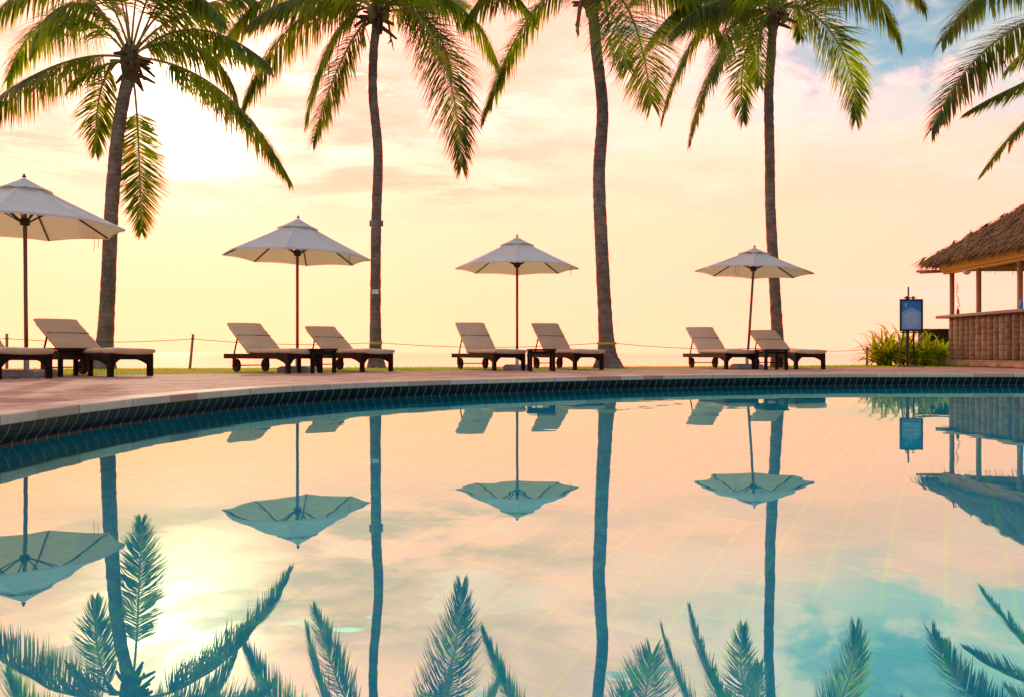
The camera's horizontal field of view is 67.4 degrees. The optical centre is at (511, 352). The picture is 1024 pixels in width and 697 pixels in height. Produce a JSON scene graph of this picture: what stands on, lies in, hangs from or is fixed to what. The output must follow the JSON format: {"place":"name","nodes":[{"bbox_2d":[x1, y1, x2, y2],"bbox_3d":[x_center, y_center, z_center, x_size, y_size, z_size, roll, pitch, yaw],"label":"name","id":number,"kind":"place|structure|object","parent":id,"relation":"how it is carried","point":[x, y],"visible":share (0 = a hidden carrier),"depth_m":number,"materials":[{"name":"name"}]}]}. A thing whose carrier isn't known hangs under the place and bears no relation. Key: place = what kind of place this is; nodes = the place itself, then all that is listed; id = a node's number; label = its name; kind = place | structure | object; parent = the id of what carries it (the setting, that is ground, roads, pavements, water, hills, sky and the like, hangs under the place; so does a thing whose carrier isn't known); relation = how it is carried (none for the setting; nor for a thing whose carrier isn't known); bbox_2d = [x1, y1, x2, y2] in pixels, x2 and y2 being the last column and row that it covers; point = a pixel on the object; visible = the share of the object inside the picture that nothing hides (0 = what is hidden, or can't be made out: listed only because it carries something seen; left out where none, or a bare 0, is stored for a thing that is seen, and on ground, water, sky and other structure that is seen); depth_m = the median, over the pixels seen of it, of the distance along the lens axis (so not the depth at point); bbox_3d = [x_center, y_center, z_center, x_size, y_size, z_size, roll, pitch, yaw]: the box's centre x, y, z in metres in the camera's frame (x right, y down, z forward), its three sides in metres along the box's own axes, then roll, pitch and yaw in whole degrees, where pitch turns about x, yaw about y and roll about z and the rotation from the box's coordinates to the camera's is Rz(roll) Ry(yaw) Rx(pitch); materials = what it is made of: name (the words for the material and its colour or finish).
{"place":"outdoors","nodes":[
{"label":"outdoors","id":0,"kind":"place"},
{"bbox_2d":[3,352,905,368],"bbox_3d":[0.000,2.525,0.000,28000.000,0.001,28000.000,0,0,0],"label":"sea","id":1,"kind":"structure","parent":0,"point":[219,360],"depth_m":211.72,"materials":[{"name":"liquid"}]},
{"bbox_2d":[2,364,971,375],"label":"lawn","id":2,"kind":"structure","parent":0,"point":[261,370],"depth_m":15.40,"materials":[{"name":"plant"}]},
{"bbox_2d":[4,334,8,368],"bbox_3d":[-10.524,-0.020,16.000,0.090,0.740,0.090,0,0,0],"label":"rope post","id":3,"kind":"object","parent":2,"relation":"on","point":[6,338],"visible":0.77,"depth_m":15.98,"materials":[{"name":"brown wood"}]},
{"bbox_2d":[0,0,294,368],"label":"palm tree","id":4,"kind":"object","parent":2,"relation":"on","point":[58,21],"visible":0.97,"depth_m":15.93,"materials":[{"name":"green plant"}]},
{"bbox_2d":[189,334,194,367],"bbox_3d":[-6.840,-0.020,16.400,0.138,0.745,0.090,0,0,0],"label":"rope post","id":5,"kind":"object","parent":2,"relation":"on","point":[191,351],"visible":0.97,"depth_m":16.38,"materials":[{"name":"brown wood"}]},
{"bbox_2d":[3,338,865,350],"bbox_3d":[-2.344,-0.158,16.648,23.362,0.271,1.743,0,0,-10],"label":"barrier rope","id":6,"kind":"object","parent":5,"relation":"attached to","point":[415,345],"visible":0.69,"depth_m":16.72,"materials":[{"name":"brown fabric"}]},
{"bbox_2d":[222,215,370,371],"bbox_3d":[-3.773,-1.035,13.500,2.348,2.750,2.349,0,0,14],"label":"parasol","id":7,"kind":"object","parent":2,"relation":"on","point":[297,242],"visible":0.97,"depth_m":13.45,"materials":[{"name":"fabric"}]},
{"bbox_2d":[215,0,538,367],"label":"palm tree","id":8,"kind":"object","parent":2,"relation":"on","point":[378,15],"visible":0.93,"depth_m":16.88,"materials":[{"name":"green plant"}]},
{"bbox_2d":[455,234,578,369],"bbox_3d":[0.103,-1.015,15.400,2.294,2.710,2.294,0,0,22],"label":"parasol","id":9,"kind":"object","parent":2,"relation":"on","point":[516,256],"visible":0.96,"depth_m":15.35,"materials":[{"name":"fabric"}]},
{"bbox_2d":[460,0,729,368],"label":"palm tree","id":10,"kind":"object","parent":2,"relation":"on","point":[594,9],"visible":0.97,"depth_m":16.47,"materials":[{"name":"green plant"}]},
{"bbox_2d":[628,0,930,367],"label":"palm tree","id":11,"kind":"object","parent":2,"relation":"on","point":[744,14],"visible":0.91,"depth_m":17.52,"materials":[{"name":"green plant"}]},
{"bbox_2d":[866,346,868,365],"bbox_3d":[9.013,0.100,19.500,0.090,0.500,0.090,0,0,0],"label":"rope post","id":12,"kind":"object","parent":2,"relation":"on","point":[867,349],"visible":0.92,"depth_m":19.47,"materials":[{"name":"brown wood"}]},
{"bbox_2d":[852,332,896,365],"bbox_3d":[9.582,-0.065,19.818,1.689,0.960,1.689,0,0,0],"label":"lily plant","id":13,"kind":"object","parent":2,"relation":"on","point":[872,357],"visible":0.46,"depth_m":19.84,"materials":[{"name":"green plant"}]},
{"bbox_2d":[853,325,937,365],"bbox_3d":[9.727,-0.131,19.569,2.082,1.185,1.948,0,0,22],"label":"lily plant","id":14,"kind":"object","parent":2,"relation":"on","point":[892,348],"visible":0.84,"depth_m":19.48,"materials":[{"name":"green plant"}]},
{"bbox_2d":[863,322,942,364],"bbox_3d":[10.232,-0.200,19.966,2.134,1.236,2.141,0,0,0],"label":"lily plant","id":15,"kind":"object","parent":2,"relation":"on","point":[899,338],"visible":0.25,"depth_m":19.82,"materials":[{"name":"green plant"}]},
{"bbox_2d":[896,287,923,366],"bbox_3d":[9.340,-0.597,18.257,0.620,1.886,0.624,0,0,0],"label":"sign easel","id":16,"kind":"object","parent":2,"relation":"on","point":[907,348],"visible":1,"depth_m":18.00,"materials":[{"name":"black paint"}]},
{"bbox_2d":[899,299,922,330],"bbox_3d":[9.340,-0.870,17.965,0.540,0.752,0.035,0,0,0],"label":"notice board","id":17,"kind":"object","parent":16,"relation":"on","point":[910,314],"visible":1,"depth_m":17.96,"materials":[{"name":"blue paint"}]},
{"bbox_2d":[893,342,942,364],"bbox_3d":[10.108,0.031,19.342,1.242,0.686,1.528,0,0,-33],"label":"lily plant","id":18,"kind":"object","parent":2,"relation":"on","point":[917,357],"visible":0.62,"depth_m":19.17,"materials":[{"name":"green plant"}]},
{"bbox_2d":[891,329,948,365],"bbox_3d":[10.552,-0.071,19.624,1.798,1.022,1.930,0,0,0],"label":"lily plant","id":19,"kind":"object","parent":2,"relation":"on","point":[926,342],"visible":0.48,"depth_m":19.36,"materials":[{"name":"green plant"}]},
{"bbox_2d":[918,329,948,364],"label":"wall","id":20,"kind":"structure","parent":2,"relation":"on","point":[941,334],"depth_m":20.49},
{"bbox_2d":[928,335,948,365],"bbox_3d":[10.941,-0.050,19.664,1.526,0.843,1.473,0,0,0],"label":"plant","id":21,"kind":"object","parent":2,"relation":"on","point":[944,347],"visible":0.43,"depth_m":19.56,"materials":[{"name":"green plant"}]},
{"bbox_2d":[0,385,1023,696],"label":"pool water","id":22,"kind":"structure","parent":0,"point":[790,541],"depth_m":2.06,"materials":[{"name":"blue liquid"}]},
{"bbox_2d":[0,367,1023,407],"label":"pool deck","id":23,"kind":"structure","parent":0,"point":[18,391],"depth_m":10.01,"materials":[{"name":"stone"}]},
{"bbox_2d":[0,340,53,378],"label":"sun lounger","id":24,"kind":"object","parent":23,"relation":"on","point":[44,356],"visible":1,"depth_m":9.90,"materials":[{"name":"brown wood"}]},
{"bbox_2d":[0,174,125,376],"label":"parasol","id":25,"kind":"object","parent":23,"relation":"on","point":[29,209],"visible":0.98,"depth_m":10.72,"materials":[{"name":"fabric"}]},
{"bbox_2d":[43,348,92,376],"bbox_3d":[-6.298,0.138,10.900,0.500,0.402,0.500,0,0,34],"label":"side table","id":26,"kind":"object","parent":23,"relation":"on","point":[60,353],"visible":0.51,"depth_m":10.72,"materials":[{"name":"brown wood"}]},
{"bbox_2d":[33,318,155,376],"bbox_3d":[-6.193,-0.089,11.318,2.000,0.858,0.680,0,0,29],"label":"sun lounger","id":27,"kind":"object","parent":23,"relation":"on","point":[65,333],"visible":0.73,"depth_m":11.31,"materials":[{"name":"beige fabric"}]},
{"bbox_2d":[224,323,322,373],"bbox_3d":[-4.076,-0.094,13.084,2.000,0.869,0.680,0,0,40],"label":"sun lounger","id":28,"kind":"object","parent":23,"relation":"on","point":[256,340],"visible":0.96,"depth_m":13.19,"materials":[{"name":"beige fabric"}]},
{"bbox_2d":[297,348,337,372],"bbox_3d":[-3.244,0.138,12.750,0.500,0.402,0.500,0,0,44],"label":"side table","id":29,"kind":"object","parent":23,"relation":"on","point":[313,351],"visible":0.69,"depth_m":12.62,"materials":[{"name":"brown wood"}]},
{"bbox_2d":[305,326,394,371],"bbox_3d":[-3.028,-0.083,14.118,2.000,0.847,0.680,0,0,44],"label":"sun lounger","id":30,"kind":"object","parent":23,"relation":"on","point":[327,337],"visible":0.74,"depth_m":14.19,"materials":[{"name":"beige fabric"}]},
{"bbox_2d":[451,322,526,370],"bbox_3d":[-0.484,-0.140,15.116,0.680,0.961,2.000,0,0,-28],"label":"sun lounger","id":31,"kind":"object","parent":23,"relation":"on","point":[476,340],"visible":1,"depth_m":15.40,"materials":[{"name":"beige fabric"}]},
{"bbox_2d":[0,373,1023,424],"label":"pool coping","id":32,"kind":"object","parent":23,"relation":"on","point":[15,414],"visible":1,"depth_m":7.95,"materials":[{"name":"stone"}]},
{"bbox_2d":[526,349,555,370],"bbox_3d":[0.527,0.138,13.950,0.500,0.402,0.500,0,0,-4],"label":"side table","id":33,"kind":"object","parent":23,"relation":"on","point":[550,352],"visible":1,"depth_m":13.73,"materials":[{"name":"brown wood"}]},
{"bbox_2d":[531,323,604,369],"bbox_3d":[1.071,-0.145,15.719,0.680,0.970,2.000,0,0,-27],"label":"sun lounger","id":34,"kind":"object","parent":23,"relation":"on","point":[550,335],"visible":0.86,"depth_m":16.01,"materials":[{"name":"beige fabric"}]},
{"bbox_2d":[683,327,754,368],"bbox_3d":[4.380,-0.116,16.322,0.680,0.911,2.000,0,0,-13],"label":"sun lounger","id":35,"kind":"object","parent":23,"relation":"on","point":[706,341],"visible":0.95,"depth_m":16.65,"materials":[{"name":"beige fabric"}]},
{"bbox_2d":[695,245,814,368],"bbox_3d":[5.057,-0.955,16.100,2.295,2.589,2.297,0,0,0],"label":"parasol","id":36,"kind":"object","parent":23,"relation":"on","point":[754,262],"visible":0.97,"depth_m":16.08,"materials":[{"name":"fabric"}]},
{"bbox_2d":[754,349,788,369],"bbox_3d":[5.100,0.138,15.100,0.500,0.402,0.500,0,0,-6],"label":"side table","id":37,"kind":"object","parent":23,"relation":"on","point":[766,352],"visible":1,"depth_m":14.89,"materials":[{"name":"brown wood"}]},
{"bbox_2d":[750,330,826,368],"bbox_3d":[5.792,-0.083,16.320,0.680,0.847,2.000,0,0,-12],"label":"sun lounger","id":38,"kind":"object","parent":23,"relation":"on","point":[768,339],"visible":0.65,"depth_m":16.60,"materials":[{"name":"beige fabric"}]},
{"bbox_2d":[909,203,1023,367],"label":"thatched bar","id":39,"kind":"object","parent":23,"relation":"on","point":[978,338],"visible":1,"depth_m":17.81,"materials":[{"name":"brown wood"}]},
{"bbox_2d":[963,268,970,274],"bbox_3d":[10.986,-1.989,18.550,0.176,0.238,0.176,0,0,0],"label":"globe lamp","id":40,"kind":"object","parent":39,"relation":"hanging from","point":[966,271],"visible":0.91,"depth_m":18.50,"materials":[{"name":"glass"}]},
{"bbox_2d":[1019,297,1023,308],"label":"bottle","id":41,"kind":"object","parent":39,"relation":"on","point":[1021,303],"visible":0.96,"depth_m":16.33,"materials":[{"name":"blue glass"}]},
{"bbox_2d":[0,0,1023,351],"label":"sky","id":42,"kind":"structure","parent":0,"point":[856,210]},
{"bbox_2d":[921,0,1023,182],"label":"palm tree","id":43,"kind":"object","parent":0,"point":[976,9],"visible":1,"depth_m":13.43,"materials":[{"name":"green plant"}]},
{"label":"pool floor","id":44,"kind":"structure","parent":0,"visible":0},
{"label":"pool wall","id":45,"kind":"structure","parent":44,"relation":"on","visible":0},
{"bbox_2d":[0,377,1023,447],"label":"pool lip","id":46,"kind":"object","parent":45,"relation":"on","point":[12,434],"visible":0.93,"depth_m":8.65,"materials":[{"name":"blue tile"}]}
]}

